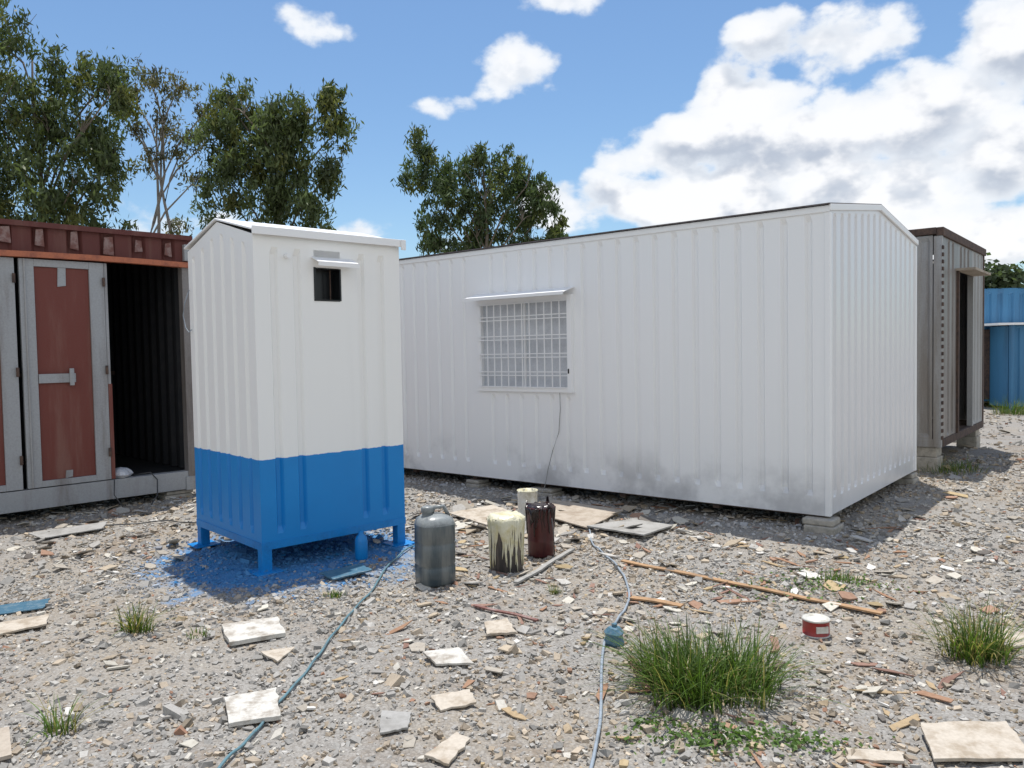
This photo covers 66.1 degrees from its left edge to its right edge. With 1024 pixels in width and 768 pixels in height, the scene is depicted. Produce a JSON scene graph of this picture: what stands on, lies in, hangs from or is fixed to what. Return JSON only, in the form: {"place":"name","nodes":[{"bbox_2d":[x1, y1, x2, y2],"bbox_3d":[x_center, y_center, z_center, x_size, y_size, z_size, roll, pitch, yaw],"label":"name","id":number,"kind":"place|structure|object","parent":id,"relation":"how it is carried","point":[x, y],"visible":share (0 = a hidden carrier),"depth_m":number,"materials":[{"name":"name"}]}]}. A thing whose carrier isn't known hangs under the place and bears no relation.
{"place":"outdoors","nodes":[
{"label":"outdoors","id":0,"kind":"place"},
{"bbox_2d":[0,403,1023,767],"bbox_3d":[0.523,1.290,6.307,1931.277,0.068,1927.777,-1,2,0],"label":"ground","id":1,"kind":"structure","parent":0,"point":[368,747],"depth_m":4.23,"materials":[{"name":"grey gravel"}]},
{"bbox_2d":[0,726,11,760],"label":"broken tile","id":2,"kind":"object","parent":1,"relation":"on","point":[5,748],"visible":1,"depth_m":3.15,"materials":[{"name":"beige tile"}]},
{"bbox_2d":[0,614,48,635],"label":"broken tile","id":3,"kind":"object","parent":1,"relation":"on","point":[10,626],"visible":1,"depth_m":4.55,"materials":[{"name":"beige tile"}]},
{"bbox_2d":[0,598,50,614],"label":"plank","id":4,"kind":"object","parent":1,"relation":"on","point":[10,608],"visible":1,"depth_m":4.93,"materials":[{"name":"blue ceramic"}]},
{"bbox_2d":[28,521,107,538],"bbox_3d":[-3.949,1.306,7.009,0.625,0.054,0.233,-2,3,-29],"label":"plywood board","id":5,"kind":"object","parent":1,"relation":"on","point":[69,530],"visible":1,"depth_m":7.00,"materials":[{"name":"beige wood"}]},
{"bbox_2d":[20,690,125,743],"bbox_3d":[-1.912,1.367,3.290,0.354,0.180,0.418,0,3,27],"label":"grass tuft","id":6,"kind":"object","parent":1,"relation":"on","point":[55,723],"visible":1,"depth_m":3.29,"materials":[{"name":"green plant"}]},
{"bbox_2d":[0,0,147,230],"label":"eucalyptus tree","id":7,"kind":"object","parent":1,"relation":"on","point":[51,204],"visible":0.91,"depth_m":25.18,"materials":[{"name":"green plant"}]},
{"bbox_2d":[67,520,195,525],"bbox_3d":[-3.312,1.295,7.331,1.717,0.038,0.262,-1,2,-7],"label":"electric cable","id":8,"kind":"object","parent":1,"relation":"on","point":[137,523],"visible":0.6,"depth_m":7.34,"materials":[{"name":"rubber"}]},
{"bbox_2d":[114,472,157,506],"bbox_3d":[-3.946,1.109,8.292,0.373,0.312,0.381,-1,2,0],"label":"loose cable bundle","id":9,"kind":"object","parent":1,"relation":"on","point":[134,475],"visible":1,"depth_m":8.39,"materials":[{"name":"rubber"}]},
{"bbox_2d":[97,595,177,638],"bbox_3d":[-2.097,1.286,4.436,0.447,0.249,0.480,1,3,43],"label":"grass tuft","id":10,"kind":"object","parent":1,"relation":"on","point":[138,627],"visible":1,"depth_m":4.45,"materials":[{"name":"green plant"}]},
{"bbox_2d":[107,54,218,235],"bbox_3d":[-13.062,-5.873,29.647,4.374,13.151,2.558,-1,2,0],"label":"eucalyptus tree","id":11,"kind":"object","parent":1,"relation":"on","point":[164,129],"visible":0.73,"depth_m":29.59,"materials":[{"name":"green plant"}]},
{"bbox_2d":[158,489,192,499],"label":"concrete block","id":12,"kind":"structure","parent":1,"relation":"on","point":[176,493],"depth_m":8.69,"materials":[{"name":"grey concrete"}]},
{"bbox_2d":[0,218,195,513],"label":"red shipping container","id":13,"kind":"object","parent":12,"relation":"on","point":[95,368],"visible":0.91,"depth_m":8.04,"materials":[{"name":"metal"}]},
{"bbox_2d":[0,257,22,491],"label":"container door","id":14,"kind":"structure","parent":13,"relation":"in","point":[11,458],"depth_m":7.51,"materials":[{"name":"grey paint"}]},
{"bbox_2d":[17,258,111,488],"bbox_3d":[-4.448,-0.111,7.864,0.079,2.230,0.764,1,3,45],"label":"door leaf","id":15,"kind":"structure","parent":13,"relation":"in","point":[65,371],"depth_m":7.86,"materials":[{"name":"grey paint"}]},
{"bbox_2d":[115,467,132,477],"bbox_3d":[-4.164,0.933,8.355,0.258,0.105,0.241,-1,2,0],"label":"plastic bag","id":16,"kind":"object","parent":13,"relation":"on","point":[122,472],"visible":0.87,"depth_m":8.28,"materials":[{"name":"white plastic"}]},
{"bbox_2d":[186,627,211,638],"bbox_3d":[-1.749,1.383,4.408,0.151,0.068,0.136,-1,2,0],"label":"grass tuft","id":17,"kind":"object","parent":1,"relation":"on","point":[204,632],"visible":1,"depth_m":4.42,"materials":[{"name":"green plant"}]},
{"bbox_2d":[224,687,280,727],"bbox_3d":[-1.139,1.422,3.459,0.231,0.036,0.276,-2,2,-21],"label":"plaster slab","id":18,"kind":"object","parent":1,"relation":"on","point":[252,707],"depth_m":3.44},
{"bbox_2d":[221,617,285,645],"bbox_3d":[-1.453,1.385,4.425,0.315,0.024,0.328,-2,3,-25],"label":"plaster slab","id":19,"kind":"object","parent":1,"relation":"on","point":[244,632],"depth_m":4.38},
{"bbox_2d":[184,72,364,230],"bbox_3d":[-8.150,-5.172,27.481,6.292,11.755,3.484,-1,2,0],"label":"eucalyptus tree","id":20,"kind":"object","parent":1,"relation":"on","point":[275,144],"visible":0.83,"depth_m":27.16,"materials":[{"name":"green plant"}]},
{"bbox_2d":[261,646,294,662],"bbox_3d":[-1.232,1.402,4.079,0.164,0.010,0.198,-1,2,0],"label":"broken tile","id":21,"kind":"object","parent":1,"relation":"on","point":[278,655],"visible":1,"depth_m":4.08,"materials":[{"name":"beige tile"}]},
{"bbox_2d":[183,218,413,576],"bbox_3d":[-1.732,0.020,6.366,1.345,2.583,1.397,-3,3,-42],"label":"security booth","id":22,"kind":"object","parent":1,"relation":"on","point":[295,332],"visible":0.99,"depth_m":5.92,"materials":[{"name":"paint"}]},
{"bbox_2d":[217,545,413,767],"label":"rubber hose","id":23,"kind":"object","parent":1,"relation":"on","point":[231,753],"visible":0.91,"depth_m":3.87,"materials":[{"name":"rubber"}]},
{"bbox_2d":[322,589,345,597],"bbox_3d":[-1.136,1.333,5.036,0.180,0.057,0.146,0,3,27],"label":"grass tuft","id":24,"kind":"object","parent":1,"relation":"on","point":[334,594],"visible":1,"depth_m":5.01,"materials":[{"name":"green plant"}]},
{"bbox_2d":[319,564,371,579],"bbox_3d":[-1.155,1.307,5.476,0.322,0.040,0.172,-3,3,-34],"label":"plywood board","id":25,"kind":"object","parent":1,"relation":"on","point":[344,572],"visible":1,"depth_m":5.46,"materials":[{"name":"blue wood"}]},
{"bbox_2d":[355,530,367,559],"bbox_3d":[-1.139,1.214,5.942,0.098,0.216,0.096,-1,2,0],"label":"blue painted bottle","id":26,"kind":"object","parent":1,"relation":"on","point":[361,546],"visible":1,"depth_m":5.91,"materials":[{"name":"paint"}]},
{"bbox_2d":[379,710,411,734],"bbox_3d":[-0.491,1.408,3.279,0.135,0.010,0.200,-1,2,0],"label":"broken tile","id":27,"kind":"object","parent":1,"relation":"on","point":[399,721],"visible":1,"depth_m":3.27,"materials":[{"name":"grey tile"}]},
{"bbox_2d":[414,504,455,587],"bbox_3d":[-0.520,1.078,5.308,0.255,0.521,0.256,-2,3,-28],"label":"gas cylinder","id":28,"kind":"object","parent":1,"relation":"on","point":[434,542],"visible":1,"depth_m":5.20,"materials":[{"name":"grey metal"}]},
{"bbox_2d":[424,732,469,765],"bbox_3d":[-0.230,1.409,3.043,0.121,0.012,0.222,0,3,32],"label":"broken tile","id":29,"kind":"object","parent":1,"relation":"on","point":[447,751],"visible":1,"depth_m":3.02,"materials":[{"name":"beige tile"}]},
{"bbox_2d":[423,647,473,665],"bbox_3d":[-0.319,1.372,3.962,0.266,0.029,0.170,-1,2,0],"label":"broken tile","id":30,"kind":"object","parent":1,"relation":"on","point":[449,656],"visible":1,"depth_m":3.94,"materials":[{"name":"tile"}]},
{"bbox_2d":[431,689,476,711],"bbox_3d":[-0.254,1.384,3.445,0.182,0.026,0.132,-2,2,-19],"label":"broken tile","id":31,"kind":"object","parent":1,"relation":"on","point":[453,700],"visible":1,"depth_m":3.44,"materials":[{"name":"beige tile"}]},
{"bbox_2d":[449,505,506,525],"bbox_3d":[-0.236,1.218,7.306,0.492,0.062,0.565,-3,3,-34],"label":"plywood board","id":32,"kind":"object","parent":1,"relation":"on","point":[480,515],"visible":0.61,"depth_m":7.38,"materials":[{"name":"wood"}]},
{"bbox_2d":[466,478,490,487],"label":"concrete block","id":33,"kind":"structure","parent":1,"relation":"on","point":[478,483],"depth_m":9.13,"materials":[{"name":"grey concrete"}]},
{"bbox_2d":[390,123,569,255],"bbox_3d":[-1.383,-5.389,33.863,7.437,11.432,3.475,-2,2,-13],"label":"eucalyptus tree","id":34,"kind":"object","parent":1,"relation":"on","point":[519,186],"visible":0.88,"depth_m":33.36,"materials":[{"name":"green plant"}]},
{"bbox_2d":[484,618,515,635],"bbox_3d":[-0.074,1.345,4.352,0.160,0.033,0.186,-2,2,-12],"label":"broken tile","id":35,"kind":"object","parent":1,"relation":"on","point":[504,626],"visible":1,"depth_m":4.33,"materials":[{"name":"beige tile"}]},
{"bbox_2d":[487,510,524,572],"bbox_3d":[-0.040,1.133,5.678,0.275,0.417,0.274,-1,2,0],"label":"paint bucket","id":36,"kind":"object","parent":1,"relation":"on","point":[506,530],"visible":1,"depth_m":5.58,"materials":[{"name":"metal"}]},
{"bbox_2d":[473,604,538,621],"bbox_3d":[-0.041,1.338,4.607,0.476,0.018,0.025,1,3,39],"label":"timber plank","id":37,"kind":"object","parent":1,"relation":"on","point":[506,612],"visible":1,"depth_m":4.59,"materials":[{"name":"paint"}]},
{"bbox_2d":[0,411,1023,767],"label":"rubble","id":38,"kind":"object","parent":1,"relation":"on","point":[564,531],"visible":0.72,"depth_m":5.13,"materials":[{"name":"grey stone"}]},
{"bbox_2d":[517,488,537,520],"bbox_3d":[0.140,1.101,7.053,0.189,0.311,0.196,-1,2,0],"label":"paint bucket","id":39,"kind":"object","parent":1,"relation":"on","point":[529,495],"visible":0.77,"depth_m":6.97,"materials":[{"name":"white plastic"}]},
{"bbox_2d":[525,496,555,557],"bbox_3d":[0.219,1.087,6.031,0.238,0.442,0.236,-1,2,0],"label":"paint bucket","id":40,"kind":"object","parent":1,"relation":"on","point":[540,515],"visible":1,"depth_m":5.94,"materials":[{"name":"red metal"}]},
{"bbox_2d":[551,518,554,553],"bbox_3d":[0.223,1.145,6.033,0.036,0.282,0.306,-3,3,-42],"label":"bucket handle wire","id":41,"kind":"object","parent":40,"relation":"attached to","point":[553,536],"visible":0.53,"depth_m":5.92,"materials":[{"name":"grey metal"}]},
{"bbox_2d":[513,548,574,583],"bbox_3d":[0.248,1.306,5.682,0.035,0.033,0.927,0,3,29],"label":"timber plank","id":42,"kind":"object","parent":1,"relation":"on","point":[542,567],"visible":1,"depth_m":5.63,"materials":[{"name":"grey wood"}]},
{"bbox_2d":[530,485,563,497],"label":"concrete block","id":43,"kind":"structure","parent":1,"relation":"on","point":[551,491],"depth_m":8.47,"materials":[{"name":"grey concrete"}]},
{"bbox_2d":[546,582,562,594],"bbox_3d":[0.286,1.321,5.109,0.156,0.077,0.112,0,2,22],"label":"grass tuft","id":44,"kind":"object","parent":1,"relation":"on","point":[554,591],"visible":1,"depth_m":5.10,"materials":[{"name":"green plant"}]},
{"bbox_2d":[512,500,622,528],"bbox_3d":[0.585,1.192,7.377,0.675,0.063,1.014,-3,3,-39],"label":"plywood board","id":45,"kind":"object","parent":1,"relation":"on","point":[580,515],"visible":0.71,"depth_m":7.26,"materials":[{"name":"beige wood"}]},
{"bbox_2d":[588,528,629,767],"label":"rubber hose","id":46,"kind":"object","parent":1,"relation":"on","point":[593,757],"visible":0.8,"depth_m":3.63,"materials":[{"name":"grey rubber"}]},
{"bbox_2d":[604,623,623,647],"bbox_3d":[0.529,1.303,4.092,0.111,0.116,0.114,-1,2,0],"label":"crushed blue bottle","id":47,"kind":"object","parent":1,"relation":"on","point":[609,631],"visible":0.89,"depth_m":4.07,"materials":[{"name":"plastic"}]},
{"bbox_2d":[587,519,672,535],"bbox_3d":[1.032,1.218,6.742,0.510,0.035,0.593,-3,3,-45],"label":"plywood board","id":48,"kind":"object","parent":1,"relation":"on","point":[646,528],"visible":0.99,"depth_m":6.68,"materials":[{"name":"grey wood"}]},
{"bbox_2d":[626,655,650,689],"bbox_3d":[0.595,1.356,3.708,0.035,0.019,0.400,-1,2,-3],"label":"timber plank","id":49,"kind":"object","parent":1,"relation":"on","point":[642,679],"visible":0.38,"depth_m":3.61,"materials":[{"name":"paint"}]},
{"bbox_2d":[623,710,680,729],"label":"weeds","id":50,"kind":"object","parent":1,"relation":"on","point":[639,720],"visible":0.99,"depth_m":3.23,"materials":[{"name":"green plant"}]},
{"bbox_2d":[630,596,683,607],"bbox_3d":[0.876,1.323,4.788,0.340,0.020,0.050,1,3,36],"label":"timber plank","id":51,"kind":"object","parent":1,"relation":"on","point":[661,601],"visible":1,"depth_m":4.77,"materials":[{"name":"brown wood"}]},
{"bbox_2d":[563,707,830,762],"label":"weeds","id":52,"kind":"object","parent":1,"relation":"on","point":[706,741],"visible":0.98,"depth_m":3.10,"materials":[{"name":"green plant"}]},
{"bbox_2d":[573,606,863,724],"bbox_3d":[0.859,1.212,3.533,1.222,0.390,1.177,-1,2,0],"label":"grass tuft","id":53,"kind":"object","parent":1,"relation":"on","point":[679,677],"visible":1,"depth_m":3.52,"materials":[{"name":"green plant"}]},
{"bbox_2d":[620,559,882,614],"bbox_3d":[1.464,1.302,5.127,1.797,0.017,0.045,1,3,43],"label":"timber plank","id":54,"kind":"object","parent":1,"relation":"on","point":[853,607],"visible":1,"depth_m":5.02,"materials":[{"name":"brown wood"}]},
{"bbox_2d":[712,568,869,623],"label":"weeds","id":55,"kind":"object","parent":1,"relation":"on","point":[785,591],"visible":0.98,"depth_m":4.96,"materials":[{"name":"green plant"}]},
{"bbox_2d":[801,613,829,638],"bbox_3d":[1.644,1.309,4.257,0.147,0.094,0.147,-1,2,0],"label":"red paint can","id":56,"kind":"object","parent":1,"relation":"on","point":[816,625],"visible":0.99,"depth_m":4.21,"materials":[{"name":"metal"}]},
{"bbox_2d":[737,725,894,756],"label":"weeds","id":57,"kind":"object","parent":1,"relation":"on","point":[793,744],"visible":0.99,"depth_m":3.05,"materials":[{"name":"green plant"}]},
{"bbox_2d":[802,515,843,535],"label":"concrete block","id":58,"kind":"structure","parent":1,"relation":"on","point":[832,525],"depth_m":6.55,"materials":[{"name":"grey concrete"}]},
{"bbox_2d":[399,202,918,516],"bbox_3d":[1.146,-0.324,9.537,6.154,2.908,3.387,1,3,39],"label":"portable cabin","id":59,"kind":"object","parent":58,"relation":"on","point":[764,360],"visible":0.95,"depth_m":7.64,"materials":[{"name":"white metal"}]},
{"bbox_2d":[476,294,574,392],"bbox_3d":[0.128,-0.426,8.563,1.330,1.020,0.104,1,3,39],"label":"window frame","id":60,"kind":"structure","parent":59,"relation":"in","point":[567,343],"depth_m":8.56,"materials":[{"name":"white paint"}]},
{"bbox_2d":[803,565,863,583],"bbox_3d":[2.093,1.250,5.126,0.382,0.106,0.304,-3,3,-33],"label":"grass tuft","id":61,"kind":"object","parent":1,"relation":"on","point":[835,574],"visible":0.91,"depth_m":5.16,"materials":[{"name":"green plant"}]},
{"bbox_2d":[764,568,922,598],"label":"weeds","id":62,"kind":"object","parent":1,"relation":"on","point":[857,585],"visible":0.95,"depth_m":5.05,"materials":[{"name":"green plant"}]},
{"bbox_2d":[846,747,903,763],"bbox_3d":[1.360,1.394,2.947,0.220,0.012,0.093,-1,2,10],"label":"broken tile","id":63,"kind":"object","parent":1,"relation":"on","point":[875,756],"visible":1,"depth_m":2.94,"materials":[{"name":"beige tile"}]},
{"bbox_2d":[893,472,918,484],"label":"concrete block","id":64,"kind":"structure","parent":1,"relation":"on","point":[911,477],"depth_m":8.79,"materials":[{"name":"grey concrete"}]},
{"bbox_2d":[917,447,942,471],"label":"concrete block","id":65,"kind":"structure","parent":1,"relation":"on","point":[931,455],"depth_m":9.65,"materials":[{"name":"grey concrete"}]},
{"bbox_2d":[909,227,990,447],"bbox_3d":[3.882,-0.652,12.475,6.220,2.662,3.050,1,3,39],"label":"weathered office container","id":66,"kind":"object","parent":65,"relation":"on","point":[952,274],"visible":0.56,"depth_m":9.90,"materials":[{"name":"grey metal"}]},
{"bbox_2d":[956,267,990,432],"bbox_3d":[5.969,-0.455,10.781,0.840,2.130,1.200,1,3,39],"label":"doorway","id":67,"kind":"structure","parent":66,"relation":"in","point":[971,272],"depth_m":11.02,"materials":[{"name":"metal"}]},
{"bbox_2d":[916,454,987,475],"bbox_3d":[5.325,0.974,9.573,1.135,0.218,0.945,-1,2,0],"label":"grass tuft","id":68,"kind":"object","parent":1,"relation":"on","point":[961,467],"visible":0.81,"depth_m":9.50,"materials":[{"name":"green plant"}]},
{"bbox_2d":[882,583,1023,668],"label":"grass tuft","id":69,"kind":"object","parent":1,"relation":"on","point":[972,645],"visible":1,"depth_m":3.91,"materials":[{"name":"green plant"}]},
{"bbox_2d":[956,429,979,447],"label":"concrete block","id":70,"kind":"structure","parent":1,"relation":"on","point":[972,439],"depth_m":11.74,"materials":[{"name":"grey concrete"}]},
{"bbox_2d":[921,721,1023,761],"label":"broken tile","id":71,"kind":"object","parent":1,"relation":"on","point":[974,741],"visible":1,"depth_m":3.01,"materials":[{"name":"beige tile"}]},
{"bbox_2d":[983,629,1023,647],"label":"broken tile","id":72,"kind":"object","parent":1,"relation":"on","point":[1018,638],"visible":0.19,"depth_m":4.05,"materials":[{"name":"beige tile"}]},
{"bbox_2d":[984,288,1023,408],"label":"blue shipping container","id":73,"kind":"object","parent":1,"relation":"on","point":[1003,342],"visible":0.31,"depth_m":18.96,"materials":[{"name":"blue painted steel"},{"name":"blue paint"}]},
{"bbox_2d":[984,252,1023,287],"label":"distant trees","id":74,"kind":"object","parent":1,"relation":"on","point":[1003,276],"depth_m":59.57,"materials":[{"name":"green plant"}]},
{"bbox_2d":[987,394,1023,414],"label":"grass tuft","id":75,"kind":"object","parent":1,"relation":"on","point":[1012,411],"visible":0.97,"depth_m":17.05,"materials":[{"name":"green plant"}]},
{"bbox_2d":[0,0,1023,283],"label":"sky","id":76,"kind":"structure","parent":0,"point":[640,113],"materials":[{"name":"blue"}]}
]}

